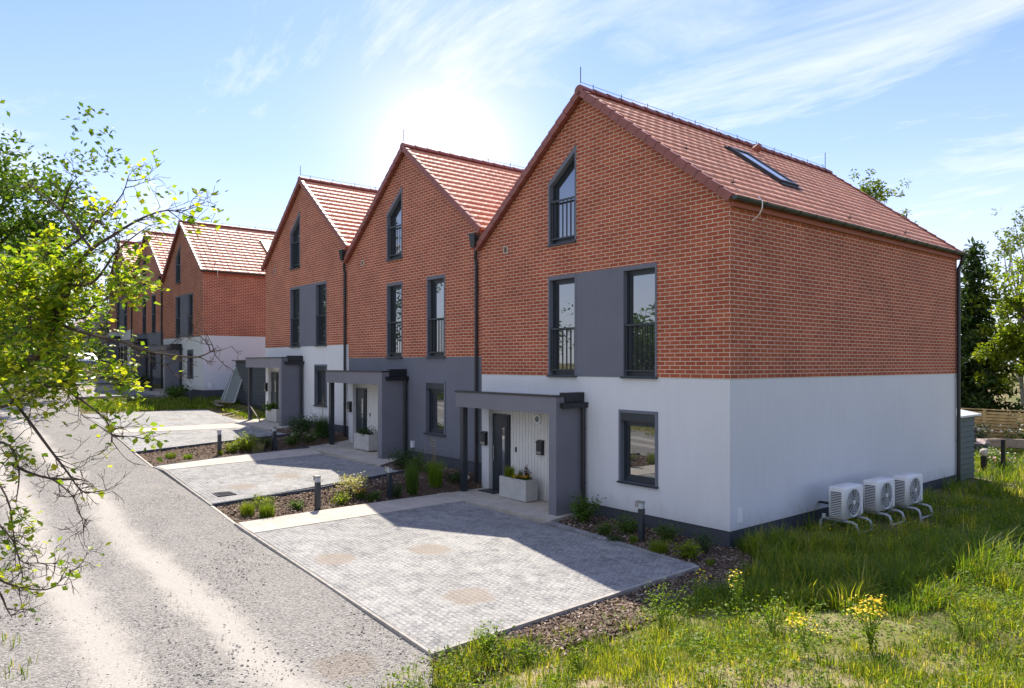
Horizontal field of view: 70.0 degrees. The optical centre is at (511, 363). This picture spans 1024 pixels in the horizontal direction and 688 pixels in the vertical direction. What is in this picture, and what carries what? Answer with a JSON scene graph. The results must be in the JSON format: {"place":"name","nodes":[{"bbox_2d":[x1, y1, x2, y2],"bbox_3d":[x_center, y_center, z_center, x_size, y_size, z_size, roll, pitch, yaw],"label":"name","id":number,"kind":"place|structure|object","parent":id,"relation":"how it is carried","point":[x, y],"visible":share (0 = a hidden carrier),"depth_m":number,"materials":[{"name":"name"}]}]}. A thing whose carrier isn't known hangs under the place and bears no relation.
{"place":"outdoors","nodes":[
{"label":"outdoors","id":0,"kind":"place"},
{"bbox_2d":[75,390,154,398],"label":"driveway","id":1,"kind":"structure","parent":0,"point":[104,396],"depth_m":38.73,"materials":[{"name":"stone"}]},
{"bbox_2d":[84,409,238,429],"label":"driveway","id":2,"kind":"structure","parent":0,"point":[185,417],"depth_m":29.44,"materials":[{"name":"stone"}]},
{"bbox_2d":[79,395,265,418],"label":"verge grass","id":3,"kind":"structure","parent":0,"point":[198,403],"depth_m":33.96,"materials":[{"name":"green plant"}]},
{"bbox_2d":[112,423,249,432],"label":"path","id":4,"kind":"structure","parent":0,"point":[211,426],"depth_m":26.53,"materials":[{"name":"concrete"}]},
{"bbox_2d":[114,427,284,450],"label":"driveway","id":5,"kind":"structure","parent":0,"point":[183,438],"depth_m":24.28,"materials":[{"name":"stone"}]},
{"bbox_2d":[0,372,432,687],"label":"gravel road","id":6,"kind":"structure","parent":0,"point":[296,592],"depth_m":10.26,"materials":[{"name":"grey gravel"}]},
{"bbox_2d":[156,448,321,469],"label":"path","id":7,"kind":"structure","parent":0,"point":[263,456],"depth_m":21.28,"materials":[{"name":"concrete"}]},
{"bbox_2d":[230,419,297,430],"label":"path","id":8,"kind":"structure","parent":0,"point":[264,424],"depth_m":28.23,"materials":[{"name":"concrete"}]},
{"bbox_2d":[166,454,398,503],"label":"driveway","id":9,"kind":"structure","parent":0,"point":[242,480],"depth_m":18.84,"materials":[{"name":"stone"}]},
{"bbox_2d":[238,494,462,533],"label":"path","id":10,"kind":"structure","parent":0,"point":[302,519],"depth_m":15.63,"materials":[{"name":"concrete"}]},
{"bbox_2d":[309,440,404,466],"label":"path","id":11,"kind":"structure","parent":0,"point":[346,450],"depth_m":22.91,"materials":[{"name":"concrete"}]},
{"bbox_2d":[354,432,377,450],"bbox_3d":[-4.722,2.543,23.696,0.383,0.520,1.000,0,0,-40],"label":"planter","id":12,"kind":"object","parent":11,"relation":"on","point":[365,442],"visible":0.9,"depth_m":23.39,"materials":[{"name":"concrete"}]},
{"bbox_2d":[254,501,692,651],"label":"driveway","id":13,"kind":"structure","parent":0,"point":[432,578],"depth_m":12.04,"materials":[{"name":"stone"}]},
{"bbox_2d":[437,488,574,523],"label":"path","id":14,"kind":"structure","parent":0,"point":[537,511],"depth_m":17.02,"materials":[{"name":"concrete"}]},
{"bbox_2d":[499,475,537,501],"bbox_3d":[0.151,3.043,17.799,0.383,0.520,1.000,0,0,-40],"label":"planter","id":15,"kind":"object","parent":14,"relation":"on","point":[521,490],"visible":0.95,"depth_m":17.53,"materials":[{"name":"concrete"}]},
{"bbox_2d":[0,0,1023,362],"label":"sky","id":16,"kind":"structure","parent":0,"point":[244,94],"materials":[{"name":"blue"}]},
{"bbox_2d":[37,363,1023,687],"bbox_3d":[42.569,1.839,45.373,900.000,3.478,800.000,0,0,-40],"label":"ground","id":17,"kind":"structure","parent":0,"point":[837,645],"depth_m":8.10,"materials":[{"name":"green plant"}]},
{"bbox_2d":[0,572,39,687],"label":"roadside grass","id":18,"kind":"structure","parent":17,"relation":"on","point":[22,672],"depth_m":8.02,"materials":[{"name":"green plant"}]},
{"bbox_2d":[1,196,123,367],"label":"broadleaf tree","id":19,"kind":"object","parent":17,"relation":"on","point":[91,261],"visible":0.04,"depth_m":50.06,"materials":[{"name":"green plant"}]},
{"bbox_2d":[0,100,127,383],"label":"broadleaf tree","id":20,"kind":"object","parent":17,"relation":"on","point":[19,225],"visible":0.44,"depth_m":35.44,"materials":[{"name":"green plant"}]},
{"bbox_2d":[57,311,108,344],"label":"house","id":21,"kind":"structure","parent":17,"relation":"on","point":[82,329],"depth_m":74.47,"materials":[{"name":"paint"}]},
{"bbox_2d":[85,243,116,361],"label":"tree","id":22,"kind":"object","parent":17,"relation":"on","point":[106,329],"visible":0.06,"depth_m":67.53,"materials":[{"name":"green plant"}]},
{"bbox_2d":[96,240,140,378],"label":"row house","id":23,"kind":"structure","parent":17,"relation":"on","point":[124,318],"depth_m":51.90,"materials":[{"name":"brick"}]},
{"bbox_2d":[0,149,244,620],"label":"tree","id":24,"kind":"object","parent":17,"relation":"on","point":[21,285],"visible":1,"depth_m":5.51,"materials":[{"name":"green plant"}]},
{"bbox_2d":[119,224,174,387],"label":"row house","id":25,"kind":"structure","parent":17,"relation":"on","point":[148,324],"depth_m":45.89,"materials":[{"name":"brick"}]},
{"bbox_2d":[153,466,212,505],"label":"kerb","id":26,"kind":"structure","parent":17,"relation":"on","point":[175,479],"depth_m":17.57,"materials":[{"name":"concrete"}]},
{"bbox_2d":[148,218,275,398],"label":"row house","id":27,"kind":"structure","parent":17,"relation":"on","point":[214,281],"depth_m":39.28,"materials":[{"name":"brick"}]},
{"bbox_2d":[176,296,179,337],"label":"window","id":28,"kind":"structure","parent":27,"relation":"in","point":[177,297],"depth_m":41.40,"materials":[{"name":"glass"}]},
{"bbox_2d":[175,243,180,283],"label":"window","id":29,"kind":"structure","parent":27,"relation":"in","point":[178,257],"depth_m":41.25,"materials":[{"name":"glass"}]},
{"bbox_2d":[188,292,192,336],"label":"window","id":30,"kind":"structure","parent":27,"relation":"in","point":[190,295],"depth_m":39.60,"materials":[{"name":"glass"}]},
{"bbox_2d":[136,433,290,453],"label":"kerb","id":31,"kind":"structure","parent":17,"relation":"on","point":[171,448],"depth_m":22.29,"materials":[{"name":"grey concrete"}]},
{"bbox_2d":[138,436,306,465],"bbox_3d":[-8.518,2.748,22.232,2.078,0.564,5.310,0,0,43],"label":"planting bed","id":32,"kind":"object","parent":17,"relation":"on","point":[280,444],"visible":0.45,"depth_m":22.05,"materials":[{"name":"soil"}]},
{"bbox_2d":[232,430,265,451],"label":"shrub","id":33,"kind":"object","parent":32,"relation":"on","point":[248,442],"visible":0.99,"depth_m":22.68,"materials":[{"name":"green plant"}]},
{"bbox_2d":[223,368,241,402],"bbox_3d":[-13.739,1.093,36.221,0.850,1.850,0.052,0,-22,30],"label":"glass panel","id":34,"kind":"object","parent":17,"relation":"on","point":[232,391],"visible":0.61,"depth_m":36.16,"materials":[{"name":"clear glass"}]},
{"bbox_2d":[232,360,265,410],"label":"slatted shed","id":35,"kind":"structure","parent":17,"relation":"on","point":[258,391],"depth_m":34.83,"materials":[{"name":"black metal"}]},
{"bbox_2d":[213,470,403,506],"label":"kerb","id":36,"kind":"structure","parent":17,"relation":"on","point":[237,501],"depth_m":16.72,"materials":[{"name":"grey concrete"}]},
{"bbox_2d":[246,166,377,437],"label":"row house","id":37,"kind":"structure","parent":17,"relation":"on","point":[304,267],"depth_m":27.76,"materials":[{"name":"brick"}]},
{"bbox_2d":[271,372,278,407],"bbox_3d":[-9.954,1.411,30.629,0.154,2.035,0.675,0,0,-40],"label":"door","id":38,"kind":"structure","parent":37,"relation":"in","point":[274,375],"depth_m":30.54,"materials":[{"name":"paint"}]},
{"bbox_2d":[289,211,299,269],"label":"window","id":39,"kind":"structure","parent":37,"relation":"in","point":[295,231],"depth_m":28.85,"materials":[{"name":"glass"}]},
{"bbox_2d":[289,286,300,347],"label":"window","id":40,"kind":"structure","parent":37,"relation":"in","point":[294,291],"depth_m":28.95,"materials":[{"name":"glass"}]},
{"bbox_2d":[313,364,326,406],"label":"window","id":41,"kind":"structure","parent":37,"relation":"in","point":[320,384],"depth_m":27.18,"materials":[{"name":"glass"}]},
{"bbox_2d":[315,281,326,345],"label":"window","id":42,"kind":"structure","parent":37,"relation":"in","point":[320,287],"depth_m":27.11,"materials":[{"name":"glass"}]},
{"bbox_2d":[276,427,348,445],"bbox_3d":[-7.247,2.699,25.929,1.630,0.529,3.500,0,0,-40],"label":"planting bed","id":43,"kind":"object","parent":17,"relation":"on","point":[340,437],"visible":0.34,"depth_m":24.94,"materials":[{"name":"soil"}]},
{"bbox_2d":[278,412,320,432],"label":"shrub","id":44,"kind":"object","parent":43,"relation":"on","point":[301,425],"visible":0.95,"depth_m":25.61,"materials":[{"name":"green plant"}]},
{"bbox_2d":[307,396,335,436],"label":"grass tuft","id":45,"kind":"object","parent":43,"relation":"on","point":[321,427],"visible":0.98,"depth_m":24.67,"materials":[{"name":"green plant"}]},
{"bbox_2d":[216,474,433,522],"bbox_3d":[-4.178,3.229,16.997,1.605,0.570,5.453,0,0,43],"label":"planting bed","id":46,"kind":"object","parent":17,"relation":"on","point":[380,486],"visible":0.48,"depth_m":16.84,"materials":[{"name":"soil"}]},
{"bbox_2d":[235,498,256,516],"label":"grass tuft","id":47,"kind":"object","parent":46,"relation":"on","point":[247,509],"visible":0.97,"depth_m":15.07,"materials":[{"name":"green plant"}]},
{"bbox_2d":[257,500,282,517],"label":"grass tuft","id":48,"kind":"object","parent":46,"relation":"on","point":[266,511],"visible":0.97,"depth_m":15.03,"materials":[{"name":"green plant"}]},
{"bbox_2d":[313,475,321,510],"bbox_3d":[-4.256,2.839,15.976,0.140,0.755,0.185,0,0,-40],"label":"bollard lamp","id":49,"kind":"object","parent":46,"relation":"on","point":[317,479],"visible":0.93,"depth_m":15.93,"materials":[{"name":"metal"}]},
{"bbox_2d":[328,490,351,505],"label":"shrub","id":50,"kind":"object","parent":46,"relation":"on","point":[340,499],"visible":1,"depth_m":16.55,"materials":[{"name":"green plant"}]},
{"bbox_2d":[330,471,371,494],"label":"shrub","id":51,"kind":"object","parent":46,"relation":"on","point":[352,481],"visible":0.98,"depth_m":17.15,"materials":[{"name":"yellow plant"}]},
{"bbox_2d":[385,466,392,498],"bbox_3d":[-2.955,2.865,17.570,0.185,0.755,0.140,0,0,45],"label":"bollard lamp","id":52,"kind":"object","parent":46,"relation":"on","point":[388,469],"visible":1,"depth_m":17.52,"materials":[{"name":"metal"}]},
{"bbox_2d":[401,459,421,493],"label":"grass tuft","id":53,"kind":"object","parent":46,"relation":"on","point":[412,483],"visible":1,"depth_m":17.97,"materials":[{"name":"green plant"}]},
{"bbox_2d":[234,523,433,657],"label":"kerb","id":54,"kind":"structure","parent":17,"relation":"on","point":[407,638],"depth_m":10.27,"materials":[{"name":"concrete"}]},
{"bbox_2d":[325,129,523,484],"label":"row house","id":55,"kind":"structure","parent":17,"relation":"on","point":[412,257],"depth_m":21.87,"materials":[{"name":"brick"}]},
{"bbox_2d":[356,388,366,432],"bbox_3d":[-5.125,1.880,24.787,0.154,2.035,0.675,0,0,-40],"label":"door","id":56,"kind":"structure","parent":55,"relation":"in","point":[361,394],"depth_m":24.71,"materials":[{"name":"paint"}]},
{"bbox_2d":[385,281,402,357],"bbox_3d":[-3.620,-1.330,22.855,0.235,2.365,0.970,0,0,-40],"label":"window","id":57,"kind":"structure","parent":55,"relation":"in","point":[393,291],"depth_m":23.11,"materials":[{"name":"glass"}]},
{"bbox_2d":[385,187,402,260],"bbox_3d":[-3.620,-4.330,22.855,0.235,2.225,0.970,0,0,-40],"label":"window","id":58,"kind":"structure","parent":55,"relation":"in","point":[393,216],"depth_m":23.01,"materials":[{"name":"glass"}]},
{"bbox_2d":[423,381,445,436],"bbox_3d":[-2.164,1.295,21.094,0.235,1.555,1.080,0,0,-40],"label":"window","id":59,"kind":"structure","parent":55,"relation":"in","point":[435,391],"depth_m":21.23,"materials":[{"name":"glass"}]},
{"bbox_2d":[425,274,445,357],"bbox_3d":[-2.142,-1.330,21.067,0.235,2.365,0.970,0,0,-40],"label":"window","id":60,"kind":"structure","parent":55,"relation":"in","point":[435,284],"depth_m":21.23,"materials":[{"name":"glass"}]},
{"bbox_2d":[384,461,481,493],"bbox_3d":[-2.540,3.219,20.297,1.550,0.629,3.860,0,0,-40],"label":"planting bed","id":61,"kind":"object","parent":17,"relation":"on","point":[456,485],"visible":0.27,"depth_m":19.08,"materials":[{"name":"soil"}]},
{"bbox_2d":[382,447,416,468],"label":"shrub","id":62,"kind":"object","parent":61,"relation":"on","point":[400,462],"visible":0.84,"depth_m":20.21,"materials":[{"name":"green plant"}]},
{"bbox_2d":[405,449,425,471],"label":"shrub","id":63,"kind":"object","parent":61,"relation":"on","point":[416,461],"visible":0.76,"depth_m":19.83,"materials":[{"name":"green plant"}]},
{"bbox_2d":[425,435,449,486],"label":"grass tuft","id":64,"kind":"object","parent":61,"relation":"on","point":[435,476],"visible":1,"depth_m":18.55,"materials":[{"name":"green plant"}]},
{"bbox_2d":[468,620,515,656],"bbox_3d":[-0.301,3.264,8.446,0.485,0.534,0.566,0,0,34],"label":"wild plant","id":65,"kind":"object","parent":17,"relation":"on","point":[489,641],"visible":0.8,"depth_m":8.50,"materials":[{"name":"green plant"}]},
{"bbox_2d":[504,633,544,665],"bbox_3d":[0.172,3.280,8.276,0.419,0.405,0.536,0,0,-14],"label":"wild plant","id":66,"kind":"object","parent":17,"relation":"on","point":[526,652],"visible":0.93,"depth_m":8.29,"materials":[{"name":"green plant"}]},
{"bbox_2d":[434,565,699,656],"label":"kerb","id":67,"kind":"structure","parent":17,"relation":"on","point":[564,611],"depth_m":10.12,"materials":[{"name":"concrete"}]},
{"bbox_2d":[556,633,600,670],"bbox_3d":[0.710,3.173,7.801,0.443,0.491,0.468,0,0,-4],"label":"wild plant","id":68,"kind":"object","parent":17,"relation":"on","point":[574,657],"visible":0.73,"depth_m":7.78,"materials":[{"name":"green plant"}]},
{"bbox_2d":[433,569,746,679],"bbox_3d":[1.977,3.528,10.389,6.950,0.211,1.290,0,0,-40],"label":"planting bed","id":69,"kind":"object","parent":17,"relation":"on","point":[593,626],"visible":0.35,"depth_m":9.71,"materials":[{"name":"soil"}]},
{"bbox_2d":[141,427,774,687],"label":"bark chips","id":70,"kind":"object","parent":69,"relation":"on","point":[555,626],"visible":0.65,"depth_m":11.24,"materials":[{"name":"brown wood"}]},
{"bbox_2d":[558,515,759,569],"bbox_3d":[2.741,3.508,13.907,1.590,0.250,5.240,0,0,-40],"label":"planting bed","id":71,"kind":"object","parent":17,"relation":"on","point":[721,563],"visible":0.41,"depth_m":13.39,"materials":[{"name":"green plant"}]},
{"bbox_2d":[563,492,605,522],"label":"shrub","id":72,"kind":"object","parent":71,"relation":"on","point":[583,512],"visible":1,"depth_m":15.45,"materials":[{"name":"green plant"}]},
{"bbox_2d":[607,510,645,533],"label":"shrub","id":73,"kind":"object","parent":71,"relation":"on","point":[628,526],"visible":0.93,"depth_m":14.67,"materials":[{"name":"green plant"}]},
{"bbox_2d":[635,500,645,541],"bbox_3d":[2.474,3.042,14.091,0.185,0.755,0.140,0,0,39],"label":"bollard lamp","id":74,"kind":"object","parent":71,"relation":"on","point":[640,505],"visible":0.96,"depth_m":14.04,"materials":[{"name":"metal"}]},
{"bbox_2d":[646,536,673,554],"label":"grass tuft","id":75,"kind":"object","parent":71,"relation":"on","point":[656,546],"visible":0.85,"depth_m":13.14,"materials":[{"name":"green plant"}]},
{"bbox_2d":[651,520,685,542],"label":"shrub","id":76,"kind":"object","parent":71,"relation":"on","point":[669,534],"visible":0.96,"depth_m":13.97,"materials":[{"name":"green plant"}]},
{"bbox_2d":[666,536,703,559],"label":"shrub","id":77,"kind":"object","parent":71,"relation":"on","point":[687,551],"visible":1,"depth_m":12.76,"materials":[{"name":"green plant"}]},
{"bbox_2d":[690,528,722,552],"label":"shrub","id":78,"kind":"object","parent":71,"relation":"on","point":[704,544],"visible":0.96,"depth_m":13.20,"materials":[{"name":"green plant"}]},
{"bbox_2d":[644,578,693,631],"bbox_3d":[1.946,3.026,9.118,0.589,0.717,0.458,0,0,-40],"label":"wild plant","id":79,"kind":"object","parent":17,"relation":"on","point":[661,619],"visible":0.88,"depth_m":9.08,"materials":[{"name":"green plant"}]},
{"bbox_2d":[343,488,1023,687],"bbox_3d":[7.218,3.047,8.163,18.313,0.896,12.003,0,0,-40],"label":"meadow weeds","id":80,"kind":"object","parent":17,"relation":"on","point":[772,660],"visible":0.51,"depth_m":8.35,"materials":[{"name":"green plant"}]},
{"bbox_2d":[686,568,710,608],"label":"wild plant","id":81,"kind":"object","parent":17,"relation":"on","point":[696,590],"visible":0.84,"depth_m":9.89,"materials":[{"name":"green plant"}]},
{"bbox_2d":[385,537,1023,687],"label":"dry thatch","id":82,"kind":"object","parent":17,"relation":"on","point":[599,678],"visible":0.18,"depth_m":7.86,"materials":[{"name":"plant"}]},
{"bbox_2d":[454,67,969,549],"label":"row house","id":83,"kind":"structure","parent":17,"relation":"on","point":[690,327],"depth_m":15.95,"materials":[{"name":"brick"}]},
{"bbox_2d":[492,414,510,489],"bbox_3d":[-0.296,2.350,18.944,0.154,2.035,0.675,0,0,-40],"label":"door","id":84,"kind":"structure","parent":83,"relation":"in","point":[501,423],"depth_m":18.92,"materials":[{"name":"paint"}]},
{"bbox_2d":[546,273,576,376],"bbox_3d":[1.209,-0.859,17.013,0.235,2.365,0.970,0,0,-40],"label":"window","id":85,"kind":"structure","parent":83,"relation":"in","point":[561,288],"depth_m":17.15,"materials":[{"name":"glass"}]},
{"bbox_2d":[546,145,576,246],"bbox_3d":[1.209,-3.859,17.013,0.235,2.225,0.970,0,0,-40],"label":"window","id":86,"kind":"structure","parent":83,"relation":"in","point":[562,186],"depth_m":17.09,"materials":[{"name":"glass"}]},
{"bbox_2d":[617,409,658,488],"bbox_3d":[2.665,1.765,15.251,0.235,1.555,1.080,0,0,-40],"label":"window","id":87,"kind":"structure","parent":83,"relation":"in","point":[637,430],"depth_m":15.35,"materials":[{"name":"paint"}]},
{"bbox_2d":[620,262,657,378],"bbox_3d":[2.687,-0.859,15.224,0.235,2.365,0.970,0,0,-40],"label":"window","id":88,"kind":"structure","parent":83,"relation":"in","point":[639,282],"depth_m":15.33,"materials":[{"name":"glass"}]},
{"bbox_2d":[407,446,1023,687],"bbox_3d":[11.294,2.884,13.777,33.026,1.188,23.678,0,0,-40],"label":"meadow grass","id":89,"kind":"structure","parent":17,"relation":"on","point":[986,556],"depth_m":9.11,"materials":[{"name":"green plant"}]},
{"bbox_2d":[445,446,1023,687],"bbox_3d":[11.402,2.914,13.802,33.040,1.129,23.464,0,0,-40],"label":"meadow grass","id":90,"kind":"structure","parent":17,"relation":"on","point":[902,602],"depth_m":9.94,"materials":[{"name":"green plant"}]},
{"bbox_2d":[726,569,748,612],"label":"wild plant","id":91,"kind":"object","parent":17,"relation":"on","point":[737,601],"visible":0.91,"depth_m":9.19,"materials":[{"name":"green plant"}]},
{"bbox_2d":[751,589,796,635],"bbox_3d":[2.981,2.909,8.310,0.584,0.595,0.463,0,0,-40],"label":"wild plant","id":92,"kind":"object","parent":17,"relation":"on","point":[772,616],"visible":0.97,"depth_m":8.34,"materials":[{"name":"green plant"}]},
{"bbox_2d":[776,612,832,656],"bbox_3d":[3.031,2.839,7.550,0.503,0.467,0.448,0,0,31],"label":"wild plant","id":93,"kind":"object","parent":17,"relation":"on","point":[804,633],"visible":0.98,"depth_m":7.57,"materials":[{"name":"green plant"}]},
{"bbox_2d":[818,482,872,534],"bbox_3d":[6.723,2.985,15.004,0.834,0.994,1.132,0,0,-40],"label":"heat pump","id":94,"kind":"object","parent":17,"relation":"on","point":[845,502],"visible":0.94,"depth_m":14.71,"materials":[{"name":"white plastic"}]},
{"bbox_2d":[846,594,893,654],"bbox_3d":[3.729,2.751,7.628,0.663,0.630,0.448,0,0,-40],"label":"wild plant","id":95,"kind":"object","parent":17,"relation":"on","point":[872,628],"visible":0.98,"depth_m":7.61,"materials":[{"name":"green plant"}]},
{"bbox_2d":[853,476,904,525],"bbox_3d":[7.770,2.985,15.825,0.834,0.994,1.202,0,0,-40],"label":"heat pump","id":96,"kind":"object","parent":17,"relation":"on","point":[878,493],"visible":0.85,"depth_m":15.49,"materials":[{"name":"white plastic"}]},
{"bbox_2d":[848,168,916,222],"bbox_3d":[17.314,-3.147,35.694,4.001,12.507,4.384,0,0,-40],"label":"birch tree","id":97,"kind":"object","parent":17,"relation":"on","point":[870,190],"visible":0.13,"depth_m":35.15,"materials":[{"name":"green plant"}]},
{"bbox_2d":[883,472,932,521],"bbox_3d":[8.695,2.985,16.511,0.834,0.994,1.322,0,0,-40],"label":"heat pump","id":98,"kind":"object","parent":17,"relation":"on","point":[908,486],"visible":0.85,"depth_m":16.12,"materials":[{"name":"white plastic"}]},
{"bbox_2d":[956,408,981,481],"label":"garden shed","id":99,"kind":"structure","parent":17,"relation":"on","point":[967,442],"depth_m":21.27,"materials":[{"name":"metal"}]},
{"bbox_2d":[938,603,1007,637],"bbox_3d":[4.934,2.842,7.895,0.607,0.558,0.414,0,0,-12],"label":"wild plant","id":100,"kind":"object","parent":17,"relation":"on","point":[960,624],"visible":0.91,"depth_m":7.83,"materials":[{"name":"green plant"}]},
{"bbox_2d":[974,423,995,437],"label":"shrub","id":101,"kind":"object","parent":17,"relation":"on","point":[982,430],"visible":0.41,"depth_m":29.19,"materials":[{"name":"green plant"}]},
{"bbox_2d":[956,236,1023,436],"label":"spruce tree","id":102,"kind":"object","parent":17,"relation":"on","point":[976,396],"visible":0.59,"depth_m":32.77,"materials":[{"name":"green plant"}]},
{"bbox_2d":[961,408,1023,438],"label":"wooden fence","id":103,"kind":"object","parent":17,"relation":"on","point":[999,417],"visible":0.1,"depth_m":29.54,"materials":[{"name":"brown wood"}]},
{"bbox_2d":[967,256,1023,422],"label":"broadleaf tree","id":104,"kind":"object","parent":17,"relation":"on","point":[1011,337],"visible":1,"depth_m":31.40,"materials":[{"name":"green plant"}]},
{"bbox_2d":[974,428,1023,469],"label":"garden fence","id":105,"kind":"object","parent":17,"relation":"on","point":[1003,451],"visible":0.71,"depth_m":22.60,"materials":[{"name":"black metal"}]},
{"bbox_2d":[976,205,1023,422],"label":"birch tree","id":106,"kind":"object","parent":17,"relation":"on","point":[1010,249],"visible":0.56,"depth_m":36.77,"materials":[{"name":"green plant"}]},
{"bbox_2d":[977,438,1023,447],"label":"raised bed edge","id":107,"kind":"object","parent":17,"relation":"on","point":[1015,443],"depth_m":27.47,"materials":[{"name":"grey concrete"}]},
{"bbox_2d":[987,450,1020,468],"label":"shrub","id":108,"kind":"object","parent":17,"relation":"on","point":[996,460],"visible":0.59,"depth_m":23.00,"materials":[{"name":"green plant"}]},
{"bbox_2d":[545,521,695,565],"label":"curb","id":109,"kind":"structure","parent":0,"point":[573,529],"depth_m":14.01,"materials":[{"name":"concrete"}]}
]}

